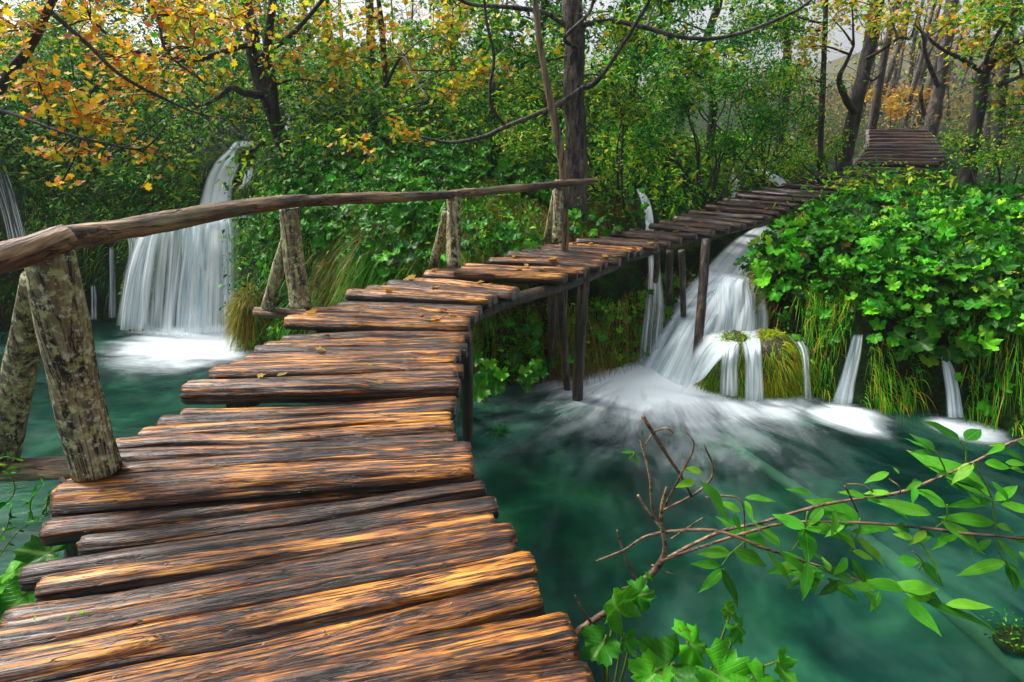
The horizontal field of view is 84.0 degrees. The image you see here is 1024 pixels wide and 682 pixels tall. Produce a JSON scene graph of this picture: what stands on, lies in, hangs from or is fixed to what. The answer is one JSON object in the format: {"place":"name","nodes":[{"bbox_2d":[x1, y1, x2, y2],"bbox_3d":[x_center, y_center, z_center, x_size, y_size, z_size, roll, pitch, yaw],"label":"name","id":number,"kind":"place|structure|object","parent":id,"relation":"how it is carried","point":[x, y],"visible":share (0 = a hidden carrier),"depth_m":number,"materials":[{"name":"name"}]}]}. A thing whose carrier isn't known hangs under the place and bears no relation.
{"place":"outdoors","nodes":[
{"label":"outdoors","id":0,"kind":"place"},
{"bbox_2d":[0,450,50,555],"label":"herb","id":1,"kind":"object","parent":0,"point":[29,503],"visible":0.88,"depth_m":2.52,"materials":[{"name":"green plant"}]},
{"bbox_2d":[0,535,67,623],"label":"butterbur","id":2,"kind":"object","parent":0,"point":[34,549],"visible":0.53,"depth_m":2.36,"materials":[{"name":"green plant"}]},
{"bbox_2d":[0,320,1023,681],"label":"water","id":3,"kind":"structure","parent":0,"point":[562,476],"depth_m":4.79,"materials":[{"name":"liquid"}]},
{"bbox_2d":[473,350,508,402],"bbox_3d":[-0.322,0.457,6.259,0.466,0.649,0.429,-16,25,-39],"label":"butterbur","id":4,"kind":"object","parent":3,"relation":"on","point":[484,380],"visible":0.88,"depth_m":6.27,"materials":[{"name":"green plant"}]},
{"bbox_2d":[483,418,513,438],"bbox_3d":[-0.116,0.957,5.877,0.450,0.271,0.472,0,19,0],"label":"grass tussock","id":5,"kind":"object","parent":3,"relation":"in","point":[498,430],"depth_m":5.81,"materials":[{"name":"plant"}]},
{"bbox_2d":[516,358,548,392],"bbox_3d":[0.232,0.420,6.555,0.322,0.386,0.272,-18,26,-41],"label":"butterbur","id":6,"kind":"object","parent":3,"relation":"on","point":[529,377],"visible":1,"depth_m":6.56,"materials":[{"name":"green plant"}]},
{"bbox_2d":[835,336,861,403],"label":"waterfall","id":7,"kind":"structure","parent":3,"relation":"on","point":[844,394],"depth_m":6.37,"materials":[{"name":"liquid"}]},
{"bbox_2d":[942,357,962,417],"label":"waterfall","id":8,"kind":"structure","parent":3,"relation":"on","point":[953,398],"depth_m":6.06,"materials":[{"name":"liquid"}]},
{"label":"sunken log","id":9,"kind":"object","parent":3,"relation":"in","visible":0},
{"bbox_2d":[980,604,1023,657],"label":"moss tuft","id":10,"kind":"object","parent":9,"relation":"on","point":[1010,639],"visible":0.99,"depth_m":3.35,"materials":[{"name":"plant"}]},
{"bbox_2d":[0,63,1023,433],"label":"hillside","id":11,"kind":"structure","parent":0,"point":[620,281],"depth_m":9.24,"materials":[{"name":"plant"}]},
{"bbox_2d":[0,165,22,239],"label":"waterfall","id":12,"kind":"structure","parent":11,"relation":"on","point":[8,215],"depth_m":9.19,"materials":[{"name":"liquid"}]},
{"bbox_2d":[0,0,65,64],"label":"broadleaf tree","id":13,"kind":"object","parent":11,"relation":"on","point":[6,3],"visible":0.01,"depth_m":12.97,"materials":[{"name":"orange plant"}]},
{"bbox_2d":[0,0,158,75],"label":"broadleaf tree","id":14,"kind":"object","parent":11,"relation":"on","point":[25,16],"visible":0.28,"depth_m":12.19,"materials":[{"name":"orange plant"}]},
{"bbox_2d":[91,286,95,316],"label":"waterfall","id":15,"kind":"structure","parent":11,"relation":"on","point":[92,301],"depth_m":9.32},
{"bbox_2d":[109,249,113,315],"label":"waterfall","id":16,"kind":"structure","parent":11,"relation":"on","point":[110,284],"depth_m":9.35,"materials":[{"name":"liquid"}]},
{"bbox_2d":[0,0,248,210],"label":"shrub","id":17,"kind":"object","parent":11,"relation":"on","point":[119,185],"visible":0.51,"depth_m":9.72,"materials":[{"name":"green plant"}]},
{"bbox_2d":[47,0,225,68],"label":"broadleaf tree","id":18,"kind":"object","parent":11,"relation":"on","point":[144,31],"visible":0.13,"depth_m":13.18,"materials":[{"name":"orange plant"}]},
{"bbox_2d":[0,0,277,190],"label":"maple tree","id":19,"kind":"object","parent":11,"relation":"on","point":[16,64],"visible":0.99,"depth_m":5.58,"materials":[{"name":"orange plant"}]},
{"bbox_2d":[133,239,160,267],"bbox_3d":[-5.875,-1.440,9.270,0.631,0.593,0.486,0,19,0],"label":"mossy stone","id":20,"kind":"object","parent":11,"relation":"on","point":[157,253],"visible":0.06,"depth_m":9.17,"materials":[{"name":"grey stone"}]},
{"bbox_2d":[0,149,322,350],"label":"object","id":21,"kind":"structure","parent":11,"relation":"on","point":[157,190],"depth_m":9.64,"materials":[{"name":"plant"}]},
{"bbox_2d":[120,141,251,335],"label":"waterfall","id":22,"kind":"structure","parent":11,"relation":"on","point":[207,252],"depth_m":8.72,"materials":[{"name":"liquid"}]},
{"bbox_2d":[96,0,374,165],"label":"broadleaf tree","id":23,"kind":"object","parent":11,"relation":"on","point":[264,80],"visible":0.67,"depth_m":8.93,"materials":[{"name":"yellow plant"}]},
{"bbox_2d":[207,0,266,54],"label":"bare tree","id":24,"kind":"object","parent":11,"relation":"on","point":[239,34],"visible":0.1,"depth_m":15.08,"materials":[{"name":"grey plant"}]},
{"bbox_2d":[233,146,256,167],"bbox_3d":[-4.528,-3.089,9.637,0.414,0.419,0.339,0,19,0],"label":"mossy stone","id":25,"kind":"object","parent":11,"relation":"on","point":[248,157],"visible":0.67,"depth_m":9.57,"materials":[{"name":"green stone"}]},
{"bbox_2d":[216,280,274,353],"bbox_3d":[-3.732,-0.099,8.246,1.072,1.580,0.966,0,19,0],"label":"clump","id":26,"kind":"object","parent":11,"relation":"on","point":[247,333],"visible":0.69,"depth_m":7.99,"materials":[{"name":"green plant"}]},
{"bbox_2d":[234,182,261,199],"bbox_3d":[-4.291,-2.331,9.315,0.589,0.540,0.472,0,19,0],"label":"mossy stone","id":27,"kind":"object","parent":11,"relation":"on","point":[245,193],"visible":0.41,"depth_m":9.17,"materials":[{"name":"green plant"}]},
{"bbox_2d":[166,0,353,82],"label":"broadleaf tree","id":28,"kind":"object","parent":11,"relation":"on","point":[261,18],"visible":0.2,"depth_m":12.28,"materials":[{"name":"orange plant"}]},
{"bbox_2d":[258,0,393,57],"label":"broadleaf tree","id":29,"kind":"object","parent":11,"relation":"on","point":[324,18],"visible":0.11,"depth_m":14.04,"materials":[{"name":"green plant"}]},
{"bbox_2d":[319,0,345,53],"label":"bare tree","id":30,"kind":"object","parent":11,"relation":"on","point":[339,5],"visible":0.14,"depth_m":17.50,"materials":[{"name":"grey plant"}]},
{"bbox_2d":[321,0,364,36],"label":"bare tree","id":31,"kind":"object","parent":11,"relation":"on","point":[344,3],"visible":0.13,"depth_m":20.07,"materials":[{"name":"grey plant"}]},
{"bbox_2d":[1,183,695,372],"bbox_3d":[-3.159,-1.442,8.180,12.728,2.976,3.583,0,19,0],"label":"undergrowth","id":32,"kind":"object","parent":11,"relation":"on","point":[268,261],"visible":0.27,"depth_m":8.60,"materials":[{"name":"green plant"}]},
{"bbox_2d":[192,0,510,141],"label":"shrub","id":33,"kind":"object","parent":11,"relation":"on","point":[374,110],"visible":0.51,"depth_m":9.66,"materials":[{"name":"green plant"}]},
{"bbox_2d":[365,0,375,79],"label":"broadleaf tree","id":34,"kind":"object","parent":11,"relation":"on","point":[370,6],"visible":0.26,"depth_m":11.53,"materials":[{"name":"brown plant"}]},
{"bbox_2d":[381,2,427,61],"bbox_3d":[-6.867,-19.361,36.147,3.541,7.337,2.411,0,19,0],"label":"bare tree","id":35,"kind":"object","parent":11,"relation":"on","point":[407,19],"visible":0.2,"depth_m":35.90,"materials":[{"name":"grey plant"}]},
{"bbox_2d":[386,0,427,47],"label":"bare tree","id":36,"kind":"object","parent":11,"relation":"on","point":[400,20],"visible":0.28,"depth_m":24.09,"materials":[{"name":"grey plant"}]},
{"bbox_2d":[290,0,524,167],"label":"maple tree","id":37,"kind":"object","parent":11,"relation":"on","point":[448,30],"visible":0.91,"depth_m":9.00,"materials":[{"name":"yellow plant"}]},
{"bbox_2d":[399,0,422,66],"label":"bare tree","id":38,"kind":"object","parent":11,"relation":"on","point":[412,11],"visible":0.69,"depth_m":21.89,"materials":[{"name":"grey plant"}]},
{"bbox_2d":[371,0,528,72],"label":"broadleaf tree","id":39,"kind":"object","parent":11,"relation":"on","point":[418,28],"visible":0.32,"depth_m":11.96,"materials":[{"name":"green plant"}]},
{"bbox_2d":[246,125,686,375],"bbox_3d":[-0.310,-1.400,7.851,6.971,3.103,3.347,0,19,0],"label":"broad leaf mass","id":40,"kind":"object","parent":11,"relation":"on","point":[364,222],"visible":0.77,"depth_m":7.74,"materials":[{"name":"plant"}]},
{"bbox_2d":[0,128,945,681],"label":"boardwalk","id":41,"kind":"structure","parent":11,"relation":"on","point":[358,532],"depth_m":2.35,"materials":[{"name":"brown wood"}]},
{"bbox_2d":[65,611,91,620],"bbox_3d":[-1.387,0.896,1.838,0.076,0.058,0.045,-5,20,-14],"label":"seedling","id":42,"kind":"object","parent":41,"relation":"on","point":[82,612],"visible":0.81,"depth_m":1.83,"materials":[{"name":"green plant"}]},
{"bbox_2d":[0,178,598,481],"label":"handrail","id":43,"kind":"object","parent":41,"relation":"on","point":[51,325],"visible":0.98,"depth_m":2.48,"materials":[{"name":"brown wood"}]},
{"bbox_2d":[305,307,317,313],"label":"fallen leaf","id":44,"kind":"object","parent":41,"relation":"on","point":[313,310],"visible":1,"depth_m":4.42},
{"bbox_2d":[580,576,656,681],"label":"butterbur","id":45,"kind":"object","parent":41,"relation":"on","point":[631,598],"visible":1,"depth_m":1.83,"materials":[{"name":"green plant"}]},
{"bbox_2d":[628,600,797,681],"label":"butterbur","id":46,"kind":"object","parent":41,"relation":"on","point":[653,662],"visible":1,"depth_m":1.61,"materials":[{"name":"green plant"}]},
{"bbox_2d":[574,415,1023,636],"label":"elder branch","id":47,"kind":"object","parent":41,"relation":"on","point":[841,514],"visible":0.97,"depth_m":1.74,"materials":[{"name":"green plant"}]},
{"bbox_2d":[0,29,966,380],"bbox_3d":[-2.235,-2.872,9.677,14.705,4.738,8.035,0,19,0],"label":"undergrowth","id":48,"kind":"object","parent":11,"relation":"on","point":[388,208],"visible":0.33,"depth_m":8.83,"materials":[{"name":"green plant"}]},
{"bbox_2d":[238,145,786,388],"bbox_3d":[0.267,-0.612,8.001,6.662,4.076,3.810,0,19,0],"label":"grass","id":49,"kind":"structure","parent":11,"relation":"on","point":[571,238],"depth_m":7.38,"materials":[{"name":"plant"}]},
{"bbox_2d":[432,0,602,103],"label":"broadleaf tree","id":50,"kind":"object","parent":11,"relation":"on","point":[477,48],"visible":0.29,"depth_m":11.44,"materials":[{"name":"green plant"}]},
{"bbox_2d":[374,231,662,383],"bbox_3d":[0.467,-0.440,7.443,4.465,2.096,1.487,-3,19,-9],"label":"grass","id":51,"kind":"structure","parent":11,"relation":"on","point":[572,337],"depth_m":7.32,"materials":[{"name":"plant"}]},
{"bbox_2d":[401,223,667,372],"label":"undergrowth","id":52,"kind":"object","parent":11,"relation":"on","point":[639,297],"visible":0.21,"depth_m":7.37,"materials":[{"name":"green plant"}]},
{"bbox_2d":[532,0,568,370],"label":"sapling","id":53,"kind":"object","parent":11,"relation":"on","point":[561,158],"visible":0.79,"depth_m":6.29,"materials":[{"name":"beige plant"}]},
{"bbox_2d":[489,15,672,211],"bbox_3d":[1.043,-3.380,8.550,2.748,2.924,1.822,0,19,0],"label":"shrub","id":54,"kind":"object","parent":11,"relation":"on","point":[625,116],"visible":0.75,"depth_m":8.48,"materials":[{"name":"green plant"}]},
{"bbox_2d":[520,0,705,129],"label":"broadleaf tree","id":55,"kind":"object","parent":11,"relation":"on","point":[557,12],"visible":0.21,"depth_m":11.49,"materials":[{"name":"green plant"}]},
{"bbox_2d":[417,0,812,223],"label":"broadleaf tree","id":56,"kind":"object","parent":11,"relation":"on","point":[574,25],"visible":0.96,"depth_m":7.84,"materials":[{"name":"brown plant"}]},
{"bbox_2d":[637,189,653,230],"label":"waterfall","id":57,"kind":"structure","parent":11,"relation":"on","point":[648,216],"depth_m":9.26,"materials":[{"name":"liquid"}]},
{"bbox_2d":[643,256,662,362],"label":"waterfall","id":58,"kind":"structure","parent":11,"relation":"on","point":[658,284],"depth_m":7.66,"materials":[{"name":"liquid"}]},
{"bbox_2d":[585,0,776,175],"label":"broadleaf tree","id":59,"kind":"object","parent":11,"relation":"on","point":[691,24],"visible":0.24,"depth_m":11.90,"materials":[{"name":"green plant"}]},
{"bbox_2d":[643,226,810,400],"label":"waterfall","id":60,"kind":"structure","parent":11,"relation":"on","point":[727,310],"depth_m":7.21,"materials":[{"name":"liquid"}]},
{"bbox_2d":[604,5,865,210],"bbox_3d":[3.529,-3.937,9.828,4.385,3.439,2.664,-6,20,-16],"label":"shrub","id":61,"kind":"object","parent":11,"relation":"on","point":[733,144],"visible":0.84,"depth_m":9.43,"materials":[{"name":"green plant"}]},
{"bbox_2d":[730,175,739,197],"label":"waterfall","id":62,"kind":"structure","parent":11,"relation":"on","point":[734,193],"depth_m":11.75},
{"bbox_2d":[635,40,838,185],"bbox_3d":[4.501,-4.704,11.623,4.139,2.976,2.326,0,19,0],"label":"shrub","id":63,"kind":"object","parent":11,"relation":"on","point":[782,70],"visible":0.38,"depth_m":11.40,"materials":[{"name":"green plant"}]},
{"bbox_2d":[679,0,835,163],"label":"broadleaf tree","id":64,"kind":"object","parent":11,"relation":"on","point":[788,42],"visible":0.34,"depth_m":13.00,"materials":[{"name":"green plant"}]},
{"bbox_2d":[692,326,824,401],"bbox_3d":[3.029,0.565,6.969,1.826,1.466,1.145,0,19,0],"label":"mossy rock","id":65,"kind":"object","parent":11,"relation":"on","point":[784,370],"visible":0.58,"depth_m":6.65,"materials":[{"name":"green plant"}]},
{"bbox_2d":[709,0,827,184],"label":"broadleaf tree","id":66,"kind":"object","parent":11,"relation":"on","point":[820,141],"visible":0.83,"depth_m":9.86,"materials":[{"name":"green plant"}]},
{"bbox_2d":[756,169,785,186],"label":"waterfall","id":67,"kind":"structure","parent":11,"relation":"on","point":[778,180],"depth_m":11.80,"materials":[{"name":"liquid"}]},
{"bbox_2d":[759,120,868,198],"bbox_3d":[6.286,-3.474,11.057,4.180,1.554,0.963,-13,23,-34],"label":"shrub","id":68,"kind":"object","parent":11,"relation":"on","point":[782,167],"visible":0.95,"depth_m":10.58,"materials":[{"name":"green plant"}]},
{"bbox_2d":[686,140,1023,386],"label":"undergrowth","id":69,"kind":"object","parent":11,"relation":"on","point":[964,239],"visible":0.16,"depth_m":7.01,"materials":[{"name":"green plant"}]},
{"bbox_2d":[816,0,922,120],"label":"bare tree","id":70,"kind":"object","parent":11,"relation":"on","point":[864,104],"visible":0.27,"depth_m":25.75,"materials":[{"name":"brown plant"}]},
{"bbox_2d":[850,2,893,105],"bbox_3d":[23.285,-18.526,36.584,2.700,6.322,2.189,-15,24,-36],"label":"bare tree","id":71,"kind":"object","parent":11,"relation":"on","point":[872,67],"visible":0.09,"depth_m":37.18,"materials":[{"name":"brown plant"}]},
{"bbox_2d":[785,0,959,186],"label":"broadleaf tree","id":72,"kind":"object","parent":11,"relation":"on","point":[873,27],"visible":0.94,"depth_m":10.23,"materials":[{"name":"brown plant"}]},
{"bbox_2d":[830,0,914,82],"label":"bare tree","id":73,"kind":"object","parent":11,"relation":"on","point":[850,77],"visible":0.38,"depth_m":20.65,"materials":[{"name":"brown plant"}]},
{"bbox_2d":[848,0,905,118],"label":"bare tree","id":74,"kind":"object","parent":11,"relation":"on","point":[878,61],"visible":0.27,"depth_m":25.63,"materials":[{"name":"brown plant"}]},
{"bbox_2d":[733,176,1023,372],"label":"broad leaf mass","id":75,"kind":"object","parent":11,"relation":"on","point":[974,215],"visible":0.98,"depth_m":6.50,"materials":[{"name":"plant"}]},
{"bbox_2d":[853,0,917,64],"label":"bare tree","id":76,"kind":"object","parent":11,"relation":"on","point":[877,45],"visible":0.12,"depth_m":20.18,"materials":[{"name":"brown plant"}]},
{"bbox_2d":[749,256,1023,439],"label":"grass","id":77,"kind":"structure","parent":11,"relation":"on","point":[883,398],"depth_m":6.28,"materials":[{"name":"plant"}]},
{"bbox_2d":[764,243,1023,404],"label":"undergrowth","id":78,"kind":"object","parent":11,"relation":"on","point":[840,278],"visible":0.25,"depth_m":6.59,"materials":[{"name":"green plant"}]},
{"bbox_2d":[769,253,1023,416],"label":"broad leaf mass","id":79,"kind":"object","parent":11,"relation":"on","point":[875,338],"visible":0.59,"depth_m":6.45,"materials":[{"name":"plant"}]},
{"bbox_2d":[864,81,931,128],"bbox_3d":[11.764,-7.243,17.858,2.381,1.909,3.983,15,24,37],"label":"shrub","id":80,"kind":"object","parent":11,"relation":"on","point":[899,111],"visible":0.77,"depth_m":17.34,"materials":[{"name":"orange plant"}]},
{"bbox_2d":[880,0,920,115],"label":"bare tree","id":81,"kind":"object","parent":11,"relation":"on","point":[895,71],"visible":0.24,"depth_m":27.33,"materials":[{"name":"brown plant"}]},
{"bbox_2d":[872,0,930,118],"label":"bare tree","id":82,"kind":"object","parent":11,"relation":"on","point":[890,69],"visible":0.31,"depth_m":21.10,"materials":[{"name":"brown plant"}]},
{"bbox_2d":[891,3,915,95],"bbox_3d":[22.692,-18.841,33.005,2.848,9.830,2.516,0,19,0],"label":"bare tree","id":83,"kind":"object","parent":11,"relation":"on","point":[900,63],"visible":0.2,"depth_m":33.81,"materials":[{"name":"brown plant"}]},
{"bbox_2d":[851,0,958,144],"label":"bare tree","id":84,"kind":"object","parent":11,"relation":"on","point":[875,106],"visible":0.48,"depth_m":16.16,"materials":[{"name":"brown plant"}]},
{"bbox_2d":[786,69,1023,161],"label":"brush","id":85,"kind":"object","parent":11,"relation":"on","point":[954,107],"visible":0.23,"depth_m":21.70,"materials":[{"name":"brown plant"}]},
{"bbox_2d":[872,0,964,128],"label":"bare tree","id":86,"kind":"object","parent":11,"relation":"on","point":[905,123],"visible":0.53,"depth_m":17.38,"materials":[{"name":"brown plant"}]},
{"bbox_2d":[902,5,941,105],"bbox_3d":[22.587,-17.579,31.707,3.249,8.677,2.226,0,19,0],"label":"bare tree","id":87,"kind":"object","parent":11,"relation":"on","point":[926,10],"visible":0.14,"depth_m":32.03,"materials":[{"name":"grey plant"}]},
{"bbox_2d":[914,0,942,70],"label":"bare tree","id":88,"kind":"object","parent":11,"relation":"on","point":[917,40],"visible":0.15,"depth_m":26.70,"materials":[{"name":"brown plant"}]},
{"bbox_2d":[915,0,942,84],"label":"bare tree","id":89,"kind":"object","parent":11,"relation":"on","point":[936,17],"visible":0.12,"depth_m":26.70,"materials":[{"name":"brown plant"}]},
{"bbox_2d":[903,0,955,121],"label":"bare tree","id":90,"kind":"object","parent":11,"relation":"on","point":[912,60],"visible":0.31,"depth_m":25.31,"materials":[{"name":"brown plant"}]},
{"bbox_2d":[893,0,976,128],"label":"bare tree","id":91,"kind":"object","parent":11,"relation":"on","point":[921,78],"visible":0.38,"depth_m":21.39,"materials":[{"name":"brown plant"}]},
{"bbox_2d":[914,2,960,124],"bbox_3d":[16.878,-13.217,22.050,2.218,9.068,1.792,12,22,31],"label":"bare tree","id":92,"kind":"object","parent":11,"relation":"on","point":[922,118],"visible":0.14,"depth_m":23.29,"materials":[{"name":"brown plant"}]},
{"bbox_2d":[909,0,970,83],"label":"bare tree","id":93,"kind":"object","parent":11,"relation":"on","point":[953,47],"visible":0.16,"depth_m":29.59,"materials":[{"name":"brown plant"}]},
{"bbox_2d":[909,0,995,126],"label":"bare tree","id":94,"kind":"object","parent":11,"relation":"on","point":[930,81],"visible":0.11,"depth_m":22.12,"materials":[{"name":"brown plant"}]},
{"bbox_2d":[910,0,1002,137],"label":"broadleaf tree","id":95,"kind":"object","parent":11,"relation":"on","point":[935,105],"visible":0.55,"depth_m":14.45,"materials":[{"name":"brown plant"}]},
{"bbox_2d":[908,0,1023,185],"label":"broadleaf tree","id":96,"kind":"object","parent":11,"relation":"on","point":[980,79],"visible":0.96,"depth_m":8.56,"materials":[{"name":"brown plant"}]},
{"bbox_2d":[933,0,1004,119],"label":"bare tree","id":97,"kind":"object","parent":11,"relation":"on","point":[950,71],"visible":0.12,"depth_m":25.63,"materials":[{"name":"brown plant"}]},
{"bbox_2d":[929,88,1023,200],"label":"shrub","id":98,"kind":"object","parent":11,"relation":"on","point":[989,156],"visible":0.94,"depth_m":8.62,"materials":[{"name":"green plant"}]},
{"bbox_2d":[956,2,1000,102],"bbox_3d":[30.026,-19.426,36.990,3.383,7.433,2.262,0,19,0],"label":"bare tree","id":99,"kind":"object","parent":11,"relation":"on","point":[965,72],"visible":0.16,"depth_m":37.50,"materials":[{"name":"brown plant"}]},
{"bbox_2d":[935,0,1023,88],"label":"broadleaf tree","id":100,"kind":"object","parent":11,"relation":"on","point":[1017,21],"visible":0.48,"depth_m":10.98,"materials":[{"name":"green plant"}]},
{"bbox_2d":[951,0,1023,177],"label":"broadleaf tree","id":101,"kind":"object","parent":11,"relation":"on","point":[1011,28],"visible":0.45,"depth_m":11.47,"materials":[{"name":"brown plant"}]},
{"bbox_2d":[978,1,1002,149],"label":"bare tree","id":102,"kind":"object","parent":11,"relation":"on","point":[986,130],"visible":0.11,"depth_m":16.07,"materials":[{"name":"brown plant"}]},
{"bbox_2d":[983,6,1012,84],"bbox_3d":[31.134,-20.303,35.726,3.447,10.350,2.132,0,19,0],"label":"bare tree","id":103,"kind":"object","parent":11,"relation":"on","point":[993,70],"visible":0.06,"depth_m":36.59,"materials":[{"name":"brown plant"}]},
{"bbox_2d":[1002,31,1023,143],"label":"bare tree","id":104,"kind":"object","parent":11,"relation":"on","point":[1013,108],"visible":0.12,"depth_m":16.27,"materials":[{"name":"brown plant"}]},
{"bbox_2d":[0,0,1023,83],"label":"sky","id":105,"kind":"structure","parent":0,"point":[840,37],"materials":[{"name":"white"}]},
{"bbox_2d":[640,35,1023,103],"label":"hills","id":106,"kind":"structure","parent":0,"point":[835,62],"depth_m":78.84,"materials":[{"name":"grey"}]},
{"bbox_2d":[640,63,1022,103],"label":"forest","id":107,"kind":"object","parent":106,"relation":"on","point":[968,85],"visible":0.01,"depth_m":68.72,"materials":[{"name":"orange plant"}]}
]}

